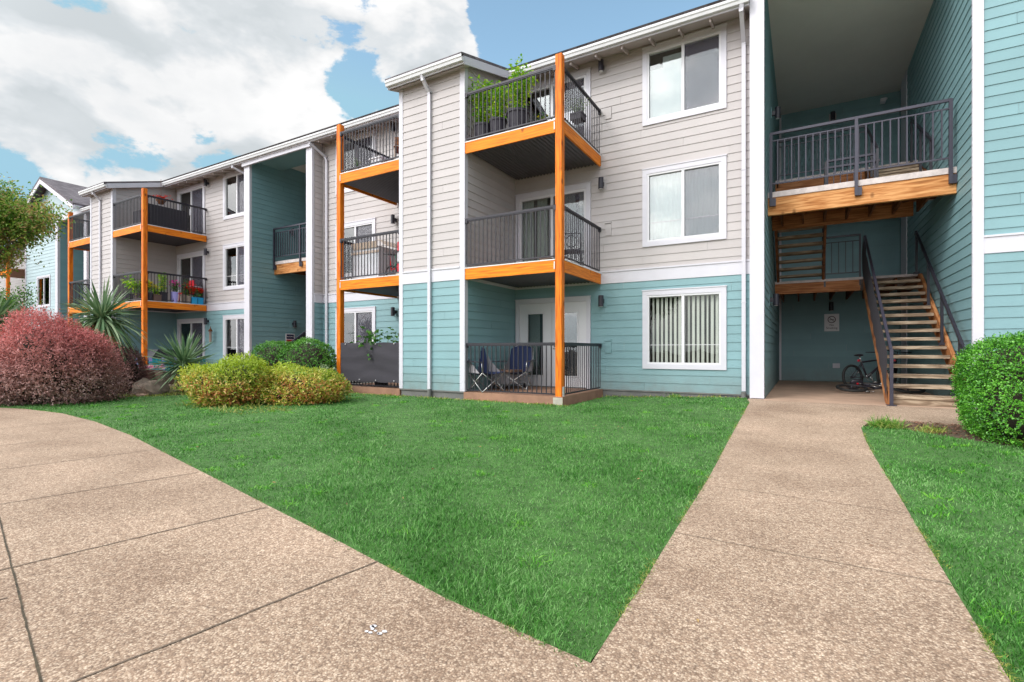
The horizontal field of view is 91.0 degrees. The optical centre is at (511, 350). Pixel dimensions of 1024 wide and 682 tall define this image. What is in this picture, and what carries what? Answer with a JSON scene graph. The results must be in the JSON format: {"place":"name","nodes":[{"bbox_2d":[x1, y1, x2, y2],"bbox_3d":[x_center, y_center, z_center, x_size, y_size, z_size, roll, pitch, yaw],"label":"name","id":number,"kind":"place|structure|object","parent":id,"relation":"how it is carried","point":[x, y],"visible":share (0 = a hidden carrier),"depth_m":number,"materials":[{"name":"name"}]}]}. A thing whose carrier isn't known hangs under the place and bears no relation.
{"place":"outdoors","nodes":[
{"label":"outdoors","id":0,"kind":"place"},
{"bbox_2d":[125,393,149,396],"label":"path","id":1,"kind":"structure","parent":0,"point":[141,394],"depth_m":12.25,"materials":[{"name":"concrete"}]},
{"bbox_2d":[148,349,180,370],"bbox_3d":[-13.269,0.435,19.427,0.600,0.950,1.500,0,0,30],"label":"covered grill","id":2,"kind":"object","parent":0,"point":[154,354],"visible":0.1,"depth_m":18.93,"materials":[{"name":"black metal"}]},
{"bbox_2d":[0,0,716,245],"label":"sky","id":3,"kind":"structure","parent":0,"point":[93,92],"materials":[{"name":"blue"}]},
{"bbox_2d":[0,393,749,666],"bbox_3d":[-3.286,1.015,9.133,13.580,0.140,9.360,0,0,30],"label":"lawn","id":4,"kind":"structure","parent":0,"point":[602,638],"depth_m":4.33,"materials":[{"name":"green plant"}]},
{"bbox_2d":[24,408,1022,681],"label":"dry fringe","id":5,"kind":"object","parent":4,"relation":"on","point":[984,636],"visible":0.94,"depth_m":2.19,"materials":[{"name":"brown plant"}]},
{"bbox_2d":[80,396,1023,627],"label":"lawn weeds","id":6,"kind":"object","parent":4,"relation":"on","point":[513,449],"visible":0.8,"depth_m":4.51,"materials":[{"name":"green plant"}]},
{"bbox_2d":[601,394,738,397],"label":"weeds","id":7,"kind":"object","parent":4,"relation":"on","point":[661,395],"visible":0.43,"depth_m":10.99,"materials":[{"name":"plant"}]},
{"bbox_2d":[369,155,390,165],"bbox_3d":[-3.557,-4.920,13.999,0.450,0.700,0.700,0,0,30],"label":"patio table","id":8,"kind":"object","parent":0,"point":[378,158],"visible":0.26,"depth_m":13.71,"materials":[{"name":"white plastic"}]},
{"bbox_2d":[1,383,764,662],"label":"ground","id":9,"kind":"structure","parent":0,"point":[184,393],"depth_m":13.04,"materials":[{"name":"soil"}]},
{"bbox_2d":[0,286,34,331],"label":"yucca plant","id":10,"kind":"object","parent":9,"relation":"on","point":[3,310],"visible":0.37,"depth_m":13.45,"materials":[{"name":"green plant"}]},
{"bbox_2d":[0,276,43,331],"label":"broadleaf tree","id":11,"kind":"object","parent":9,"relation":"on","point":[14,297],"visible":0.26,"depth_m":17.26,"materials":[{"name":"green plant"}]},
{"bbox_2d":[0,172,78,284],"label":"young tree","id":12,"kind":"object","parent":9,"relation":"on","point":[21,221],"visible":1,"depth_m":12.09,"materials":[{"name":"green plant"}]},
{"bbox_2d":[0,177,89,328],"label":"gabled building","id":13,"kind":"structure","parent":9,"relation":"on","point":[51,278],"depth_m":26.68,"materials":[{"name":"blue paint"}]},
{"bbox_2d":[37,274,50,307],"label":"window","id":14,"kind":"structure","parent":13,"relation":"in","point":[44,281],"depth_m":27.02,"materials":[{"name":"white paint"}]},
{"bbox_2d":[0,302,141,406],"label":"barberry shrub","id":15,"kind":"object","parent":9,"relation":"on","point":[47,359],"visible":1,"depth_m":10.00,"materials":[{"name":"red plant"}]},
{"bbox_2d":[60,275,150,392],"bbox_3d":[-10.397,-0.398,12.751,2.122,3.058,2.090,0,0,30],"label":"yucca plant","id":16,"kind":"object","parent":9,"relation":"on","point":[102,316],"visible":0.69,"depth_m":12.62,"materials":[{"name":"green plant"}]},
{"bbox_2d":[95,344,152,393],"bbox_3d":[-10.027,0.490,12.887,1.354,1.488,1.410,0,0,-31],"label":"barberry shrub","id":17,"kind":"object","parent":9,"relation":"on","point":[138,364],"visible":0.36,"depth_m":12.77,"materials":[{"name":"red plant"}]},
{"bbox_2d":[104,385,187,396],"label":"weeds","id":18,"kind":"object","parent":9,"relation":"on","point":[162,394],"visible":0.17,"depth_m":12.51,"materials":[{"name":"plant"}]},
{"bbox_2d":[129,378,169,394],"bbox_3d":[-9.267,0.909,12.787,0.992,0.415,0.816,0,0,30],"label":"boulder","id":19,"kind":"object","parent":9,"relation":"on","point":[150,387],"visible":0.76,"depth_m":12.56,"materials":[{"name":"grey stone"}]},
{"bbox_2d":[144,364,163,379],"bbox_3d":[-11.091,0.732,15.543,1.024,0.597,1.106,0,0,16],"label":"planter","id":20,"kind":"object","parent":9,"relation":"on","point":[152,372],"visible":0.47,"depth_m":15.36,"materials":[{"name":"brown"}]},
{"bbox_2d":[155,371,177,383],"bbox_3d":[-10.593,0.838,15.460,0.500,0.384,0.500,0,0,30],"label":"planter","id":21,"kind":"object","parent":9,"relation":"on","point":[168,377],"visible":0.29,"depth_m":15.31,"materials":[{"name":"grey stone"}]},
{"bbox_2d":[139,327,218,393],"bbox_3d":[-8.701,0.341,13.364,1.960,2.001,1.961,0,0,30],"label":"yucca plant","id":22,"kind":"object","parent":9,"relation":"on","point":[183,356],"visible":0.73,"depth_m":13.14,"materials":[{"name":"green plant"}]},
{"bbox_2d":[173,351,276,406],"bbox_3d":[-5.718,0.646,10.178,1.931,1.299,1.803,0,0,0],"label":"nandina shrub","id":23,"kind":"object","parent":9,"relation":"on","point":[230,380],"visible":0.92,"depth_m":9.74,"materials":[{"name":"yellow plant"}]},
{"bbox_2d":[176,400,295,414],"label":"weeds","id":24,"kind":"object","parent":9,"relation":"on","point":[245,405],"visible":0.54,"depth_m":9.29,"materials":[{"name":"green plant"}]},
{"bbox_2d":[250,340,294,380],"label":"boxwood shrub","id":25,"kind":"object","parent":9,"relation":"on","point":[270,353],"visible":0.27,"depth_m":13.42,"materials":[{"name":"green plant"}]},
{"bbox_2d":[255,361,353,405],"bbox_3d":[-4.356,0.742,10.530,2.242,1.089,1.927,0,0,30],"label":"nandina shrub","id":26,"kind":"object","parent":9,"relation":"on","point":[298,384],"visible":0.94,"depth_m":10.00,"materials":[{"name":"yellow plant"}]},
{"bbox_2d":[277,336,336,372],"bbox_3d":[-5.358,0.389,13.315,1.820,1.566,1.369,0,0,30],"label":"boxwood shrub","id":27,"kind":"object","parent":9,"relation":"on","point":[308,354],"visible":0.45,"depth_m":12.90,"materials":[{"name":"green plant"}]},
{"bbox_2d":[317,363,337,373],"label":"leafy shrub","id":28,"kind":"object","parent":9,"relation":"on","point":[326,367],"visible":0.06,"depth_m":12.28,"materials":[{"name":"green plant"}]},
{"bbox_2d":[344,391,568,406],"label":"weeds","id":29,"kind":"object","parent":9,"relation":"on","point":[536,403],"visible":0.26,"depth_m":10.90,"materials":[{"name":"green plant"}]},
{"bbox_2d":[68,0,1023,406],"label":"apartment building","id":30,"kind":"structure","parent":9,"relation":"on","point":[734,198],"depth_m":11.53,"materials":[{"name":"beige paint"}]},
{"bbox_2d":[119,272,136,301],"bbox_3d":[-14.556,-2.395,19.154,0.592,1.170,0.814,0,0,-8],"label":"flower pot","id":31,"kind":"object","parent":30,"relation":"on","point":[129,289],"visible":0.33,"depth_m":19.08,"materials":[{"name":"plastic"}]},
{"bbox_2d":[122,275,152,300],"bbox_3d":[-13.849,-2.292,18.608,0.725,0.964,1.022,0,0,30],"label":"flower pot","id":32,"kind":"object","parent":30,"relation":"on","point":[131,283],"visible":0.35,"depth_m":18.46,"materials":[{"name":"green plant"}]},
{"bbox_2d":[148,280,156,300],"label":"flower pot","id":33,"kind":"object","parent":30,"relation":"on","point":[150,294],"visible":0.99,"depth_m":18.30,"materials":[{"name":"plastic"}]},
{"bbox_2d":[150,284,162,300],"bbox_3d":[-13.095,-2.125,18.500,0.432,0.630,0.419,0,0,30],"label":"flower pot","id":34,"kind":"object","parent":30,"relation":"on","point":[156,297],"visible":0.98,"depth_m":18.46,"materials":[{"name":"grey ceramic"}]},
{"bbox_2d":[133,203,186,231],"bbox_3d":[-13.381,-4.990,19.163,0.870,0.800,1.470,0,0,30],"label":"outdoor sofa","id":35,"kind":"object","parent":30,"relation":"on","point":[160,215],"visible":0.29,"depth_m":18.85,"materials":[{"name":"grey fabric"}]},
{"bbox_2d":[156,272,168,301],"bbox_3d":[-13.075,-2.386,18.785,0.472,1.153,0.474,0,0,30],"label":"flower pot","id":36,"kind":"object","parent":30,"relation":"on","point":[161,278],"visible":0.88,"depth_m":18.76,"materials":[{"name":"plastic"}]},
{"bbox_2d":[153,194,172,204],"bbox_3d":[-13.555,-6.155,19.507,0.754,0.970,0.736,0,0,1],"label":"hanging basket","id":37,"kind":"object","parent":30,"relation":"hanging from","point":[160,202],"visible":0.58,"depth_m":19.42,"materials":[{"name":"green plant"}]},
{"bbox_2d":[136,357,205,369],"bbox_3d":[-13.541,0.585,18.863,3.219,0.670,1.483,0,0,-13],"label":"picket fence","id":38,"kind":"object","parent":30,"relation":"on","point":[151,361],"visible":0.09,"depth_m":18.46,"materials":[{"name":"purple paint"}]},
{"bbox_2d":[169,280,180,302],"bbox_3d":[-12.764,-2.243,19.089,0.479,0.865,0.634,0,0,7],"label":"flower pot","id":39,"kind":"object","parent":30,"relation":"on","point":[174,294],"visible":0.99,"depth_m":19.01,"materials":[{"name":"purple ceramic"}]},
{"bbox_2d":[180,281,189,302],"bbox_3d":[-12.637,-2.296,19.468,0.468,0.972,0.355,0,0,30],"label":"flower pot","id":40,"kind":"object","parent":30,"relation":"on","point":[183,293],"visible":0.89,"depth_m":19.36,"materials":[{"name":"grey ceramic"}]},
{"bbox_2d":[178,280,193,302],"bbox_3d":[-12.820,-2.294,19.804,0.460,0.971,0.440,0,0,30],"label":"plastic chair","id":41,"kind":"object","parent":30,"relation":"on","point":[190,288],"visible":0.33,"depth_m":19.91,"materials":[{"name":"red plastic"}]},
{"bbox_2d":[184,283,195,303],"bbox_3d":[-12.543,-2.220,19.497,0.420,0.820,0.468,0,0,-7],"label":"flower pot","id":42,"kind":"object","parent":30,"relation":"on","point":[188,298],"visible":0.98,"depth_m":19.44,"materials":[{"name":"grey ceramic"}]},
{"bbox_2d":[177,250,204,304],"bbox_3d":[-13.148,-2.905,20.638,2.064,2.190,0.122,0,0,30],"label":"sliding door","id":43,"kind":"structure","parent":30,"relation":"in","point":[193,263],"depth_m":20.60,"materials":[{"name":"white paint"}]},
{"bbox_2d":[189,286,200,303],"bbox_3d":[-12.455,-2.152,19.631,0.466,0.684,0.594,0,0,16],"label":"flower pot","id":44,"kind":"object","parent":30,"relation":"on","point":[194,299],"visible":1,"depth_m":19.61,"materials":[{"name":"blue ceramic"}]},
{"bbox_2d":[177,182,213,234],"bbox_3d":[-12.933,-5.590,21.010,2.500,2.280,0.982,0,0,30],"label":"sliding door","id":45,"kind":"structure","parent":30,"relation":"in","point":[194,195],"depth_m":20.54,"materials":[{"name":"white paint"}]},
{"bbox_2d":[177,318,221,360],"bbox_3d":[-12.933,-0.140,21.010,2.500,2.340,0.982,0,0,30],"label":"sliding door","id":46,"kind":"structure","parent":30,"relation":"in","point":[196,325],"depth_m":20.60,"materials":[{"name":"white paint"}]},
{"bbox_2d":[196,288,203,304],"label":"flower pot","id":47,"kind":"object","parent":30,"relation":"on","point":[200,300],"visible":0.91,"depth_m":19.81,"materials":[{"name":"blue plant"}]},
{"bbox_2d":[208,326,212,341],"bbox_3d":[-11.769,-0.630,19.625,0.180,0.620,0.175,0,0,30],"label":"lantern feeder","id":48,"kind":"object","parent":30,"relation":"hanging from","point":[210,334],"visible":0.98,"depth_m":19.59,"materials":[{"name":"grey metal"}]},
{"bbox_2d":[222,314,243,358],"bbox_3d":[-10.400,-0.471,19.047,1.774,1.762,0.112,0,0,30],"label":"window","id":49,"kind":"structure","parent":30,"relation":"in","point":[233,325],"depth_m":19.21,"materials":[{"name":"white paint"}]},
{"bbox_2d":[222,241,262,291],"bbox_3d":[-10.182,-3.185,19.424,2.220,1.800,0.982,0,0,30],"label":"window","id":50,"kind":"structure","parent":30,"relation":"in","point":[233,253],"depth_m":19.18,"materials":[{"name":"white paint"}]},
{"bbox_2d":[223,170,261,219],"bbox_3d":[-10.182,-5.905,19.424,2.220,1.800,0.982,0,0,30],"label":"window","id":51,"kind":"structure","parent":30,"relation":"in","point":[233,183],"depth_m":19.20,"materials":[{"name":"white paint"}]},
{"bbox_2d":[285,334,294,341],"bbox_3d":[-8.519,-0.255,19.309,0.027,0.770,0.380,0,0,30],"label":"address sign","id":52,"kind":"object","parent":30,"relation":"attached to","point":[290,337],"visible":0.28,"depth_m":19.27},
{"bbox_2d":[335,306,375,361],"bbox_3d":[-4.938,-0.471,15.897,1.784,1.762,0.112,0,0,30],"label":"window","id":53,"kind":"structure","parent":30,"relation":"in","point":[355,317],"depth_m":15.87,"materials":[{"name":"white paint"}]},
{"bbox_2d":[335,218,375,278],"bbox_3d":[-4.938,-3.196,15.897,1.784,1.752,0.112,0,0,30],"label":"window","id":54,"kind":"structure","parent":30,"relation":"in","point":[366,226],"depth_m":15.88,"materials":[{"name":"white paint"}]},
{"bbox_2d":[335,129,375,194],"bbox_3d":[-4.938,-5.916,15.897,1.784,1.752,0.112,0,0,30],"label":"sliding door","id":55,"kind":"structure","parent":30,"relation":"in","point":[346,190],"depth_m":15.85,"materials":[{"name":"white paint"}]},
{"bbox_2d":[341,342,398,382],"bbox_3d":[-3.552,0.295,12.457,2.000,0.985,0.060,0,0,30],"label":"privacy screen","id":56,"kind":"object","parent":30,"relation":"attached to","point":[381,365],"visible":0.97,"depth_m":12.42,"materials":[{"name":"grey fabric"}]},
{"bbox_2d":[350,326,398,384],"bbox_3d":[-3.357,0.164,12.630,1.368,1.493,1.047,0,0,-23],"label":"potted plant","id":57,"kind":"object","parent":30,"relation":"on","point":[370,336],"visible":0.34,"depth_m":12.57,"materials":[{"name":"plant"}]},
{"bbox_2d":[351,239,398,278],"bbox_3d":[-3.528,-2.321,13.312,1.226,1.021,0.903,0,0,30],"label":"storage box","id":58,"kind":"object","parent":30,"relation":"on","point":[378,258],"visible":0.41,"depth_m":13.03,"materials":[{"name":"cardboard"}]},
{"bbox_2d":[384,253,398,275],"bbox_3d":[-2.831,-2.127,12.720,0.792,0.635,0.247,0,0,7],"label":"toy tricycle","id":59,"kind":"object","parent":30,"relation":"on","point":[394,267],"visible":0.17,"depth_m":12.72,"materials":[{"name":"red plastic"}]},
{"bbox_2d":[396,242,398,274],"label":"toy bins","id":60,"kind":"object","parent":30,"relation":"on","point":[397,258],"visible":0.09,"depth_m":12.35,"materials":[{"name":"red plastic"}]},
{"bbox_2d":[468,75,496,138],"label":"potted plant","id":61,"kind":"object","parent":30,"relation":"on","point":[480,109],"visible":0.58,"depth_m":11.04,"materials":[{"name":"plant"}]},
{"bbox_2d":[467,347,506,392],"bbox_3d":[-0.639,0.391,11.233,0.770,1.026,0.762,0,0,-40],"label":"camp chair","id":62,"kind":"object","parent":30,"relation":"on","point":[485,366],"visible":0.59,"depth_m":11.39,"materials":[{"name":"metal"}]},
{"bbox_2d":[488,80,511,134],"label":"potted plant","id":63,"kind":"object","parent":30,"relation":"on","point":[497,109],"visible":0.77,"depth_m":10.83,"materials":[{"name":"plant"}]},
{"bbox_2d":[492,369,526,389],"bbox_3d":[-0.055,0.685,12.124,0.570,0.450,0.910,0,0,30],"label":"folding table","id":64,"kind":"object","parent":30,"relation":"on","point":[511,377],"visible":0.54,"depth_m":11.80,"materials":[{"name":"grey plastic"}]},
{"bbox_2d":[501,346,534,389],"bbox_3d":[0.142,0.391,11.853,0.770,1.026,0.762,0,0,18],"label":"camp chair","id":65,"kind":"object","parent":30,"relation":"on","point":[520,359],"visible":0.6,"depth_m":12.12,"materials":[{"name":"fabric"}]},
{"bbox_2d":[506,53,538,130],"bbox_3d":[0.214,-5.386,10.714,0.684,1.632,0.672,0,0,30],"label":"potted plant","id":66,"kind":"object","parent":30,"relation":"on","point":[515,72],"visible":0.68,"depth_m":10.61,"materials":[{"name":"plant"}]},
{"bbox_2d":[534,111,551,122],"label":"flower pot","id":67,"kind":"object","parent":30,"relation":"on","point":[543,117],"visible":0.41,"depth_m":10.33,"materials":[{"name":"plastic"}]},
{"bbox_2d":[515,182,590,268],"bbox_3d":[1.213,-2.850,12.852,2.500,2.320,0.982,0,0,30],"label":"sliding door","id":68,"kind":"structure","parent":30,"relation":"in","point":[577,197],"depth_m":12.74,"materials":[{"name":"white paint"}]},
{"bbox_2d":[518,67,590,142],"bbox_3d":[1.213,-5.590,12.852,2.500,2.280,0.982,0,0,30],"label":"sliding door","id":69,"kind":"structure","parent":30,"relation":"in","point":[583,76],"depth_m":12.64,"materials":[{"name":"white paint"}]},
{"bbox_2d":[515,295,604,388],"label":"french door","id":70,"kind":"structure","parent":30,"relation":"in","point":[577,315],"depth_m":12.58,"materials":[{"name":"white paint"}]},
{"bbox_2d":[564,233,580,264],"bbox_3d":[1.335,-2.265,11.441,0.464,0.911,0.498,0,0,10],"label":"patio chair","id":71,"kind":"object","parent":30,"relation":"on","point":[571,246],"visible":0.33,"depth_m":11.55,"materials":[{"name":"black metal"}]},
{"bbox_2d":[567,94,589,129],"bbox_3d":[1.431,-5.091,10.911,0.560,1.042,0.480,0,0,30],"label":"rail planter","id":72,"kind":"object","parent":30,"relation":"on","point":[583,115],"visible":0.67,"depth_m":10.87,"materials":[{"name":"plastic"}]},
{"bbox_2d":[642,285,726,369],"bbox_3d":[3.929,-0.460,11.286,2.220,1.810,0.982,0,0,30],"label":"window","id":73,"kind":"structure","parent":30,"relation":"in","point":[683,328],"depth_m":11.15,"materials":[{"name":"white paint"}]},
{"bbox_2d":[642,154,726,246],"bbox_3d":[3.734,-3.196,10.948,1.774,1.752,0.202,0,0,30],"label":"window","id":74,"kind":"structure","parent":30,"relation":"in","point":[686,201],"depth_m":10.94,"materials":[{"name":"white paint"}]},
{"bbox_2d":[642,23,726,126],"bbox_3d":[3.929,-5.905,11.286,2.220,1.800,0.982,0,0,30],"label":"window","id":75,"kind":"structure","parent":30,"relation":"in","point":[687,76],"depth_m":11.24,"materials":[{"name":"white paint"}]},
{"bbox_2d":[824,314,838,330],"bbox_3d":[9.646,-0.840,15.173,0.380,0.520,0.024,0,0,30],"label":"no smoking sign","id":76,"kind":"object","parent":30,"relation":"attached to","point":[831,322],"visible":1,"depth_m":15.18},
{"bbox_2d":[764,380,973,408],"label":"breezeway floor","id":77,"kind":"structure","parent":30,"relation":"on","point":[808,391],"depth_m":10.72,"materials":[{"name":"concrete"}]},
{"bbox_2d":[842,349,896,388],"bbox_3d":[8.580,0.472,12.084,1.652,0.943,0.586,0,-6,-15],"label":"bicycle","id":78,"kind":"object","parent":77,"relation":"on","point":[861,377],"visible":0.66,"depth_m":12.00,"materials":[{"name":"metal"}]},
{"bbox_2d":[836,379,925,393],"bbox_3d":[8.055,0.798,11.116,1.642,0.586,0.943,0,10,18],"label":"shadow","id":79,"kind":"object","parent":77,"relation":"on","point":[856,383],"visible":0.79,"depth_m":11.01,"materials":[{"name":"concrete"}]},
{"bbox_2d":[887,350,911,381],"bbox_3d":[9.683,0.474,12.757,0.586,0.943,1.652,10,7,40],"label":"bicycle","id":80,"kind":"object","parent":77,"relation":"on","point":[895,362],"visible":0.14,"depth_m":12.87,"materials":[{"name":"metal"}]},
{"bbox_2d":[394,137,398,159],"bbox_3d":[-2.766,-5.032,12.773,0.440,0.939,0.505,0,0,-10],"label":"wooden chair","id":81,"kind":"object","parent":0,"point":[397,147],"visible":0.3,"depth_m":12.83,"materials":[{"name":"wood"}]},
{"bbox_2d":[0,408,989,681],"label":"sidewalk","id":82,"kind":"structure","parent":0,"point":[92,610],"depth_m":2.08,"materials":[{"name":"beige concrete"}]},
{"bbox_2d":[0,519,42,681],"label":"slab seam","id":83,"kind":"object","parent":82,"relation":"on","point":[29,635],"visible":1,"depth_m":2.06,"materials":[{"name":"concrete"}]},
{"bbox_2d":[365,625,386,634],"bbox_3d":[-0.523,1.076,1.932,0.091,0.001,0.058,0,0,30],"label":"white paint spot","id":84,"kind":"object","parent":82,"relation":"on","point":[372,628],"visible":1,"depth_m":1.93,"materials":[{"name":"white paint"}]},
{"bbox_2d":[0,412,949,681],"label":"control joints","id":85,"kind":"object","parent":82,"relation":"on","point":[300,590],"visible":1,"depth_m":2.46,"materials":[{"name":"concrete"}]},
{"bbox_2d":[547,110,575,125],"bbox_3d":[1.083,-5.088,11.785,0.750,1.024,0.338,0,0,30],"label":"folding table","id":86,"kind":"object","parent":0,"point":[564,116],"visible":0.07,"depth_m":11.77,"materials":[{"name":"plastic"}]},
{"bbox_2d":[636,398,1010,681],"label":"path","id":87,"kind":"structure","parent":0,"point":[918,620],"depth_m":2.73,"materials":[{"name":"beige concrete"}]},
{"bbox_2d":[861,426,1023,681],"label":"lawn","id":88,"kind":"structure","parent":0,"point":[1006,550],"depth_m":3.37,"materials":[{"name":"green plant"}]},
{"bbox_2d":[900,421,1023,447],"bbox_3d":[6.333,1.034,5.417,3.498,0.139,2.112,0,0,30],"label":"bark mulch","id":89,"kind":"object","parent":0,"point":[918,424],"visible":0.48,"depth_m":6.52,"materials":[{"name":"brown wood"}]},
{"bbox_2d":[864,413,913,430],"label":"grass clump","id":90,"kind":"object","parent":89,"relation":"on","point":[888,423],"visible":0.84,"depth_m":6.67,"materials":[{"name":"green plant"}]},
{"bbox_2d":[912,423,951,433],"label":"grass clump","id":91,"kind":"object","parent":89,"relation":"on","point":[930,429],"visible":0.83,"depth_m":6.40,"materials":[{"name":"green plant"}]},
{"bbox_2d":[947,330,1023,446],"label":"boxwood hedge","id":92,"kind":"object","parent":89,"relation":"on","point":[991,383],"visible":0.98,"depth_m":5.74,"materials":[{"name":"green plant"}]}
]}

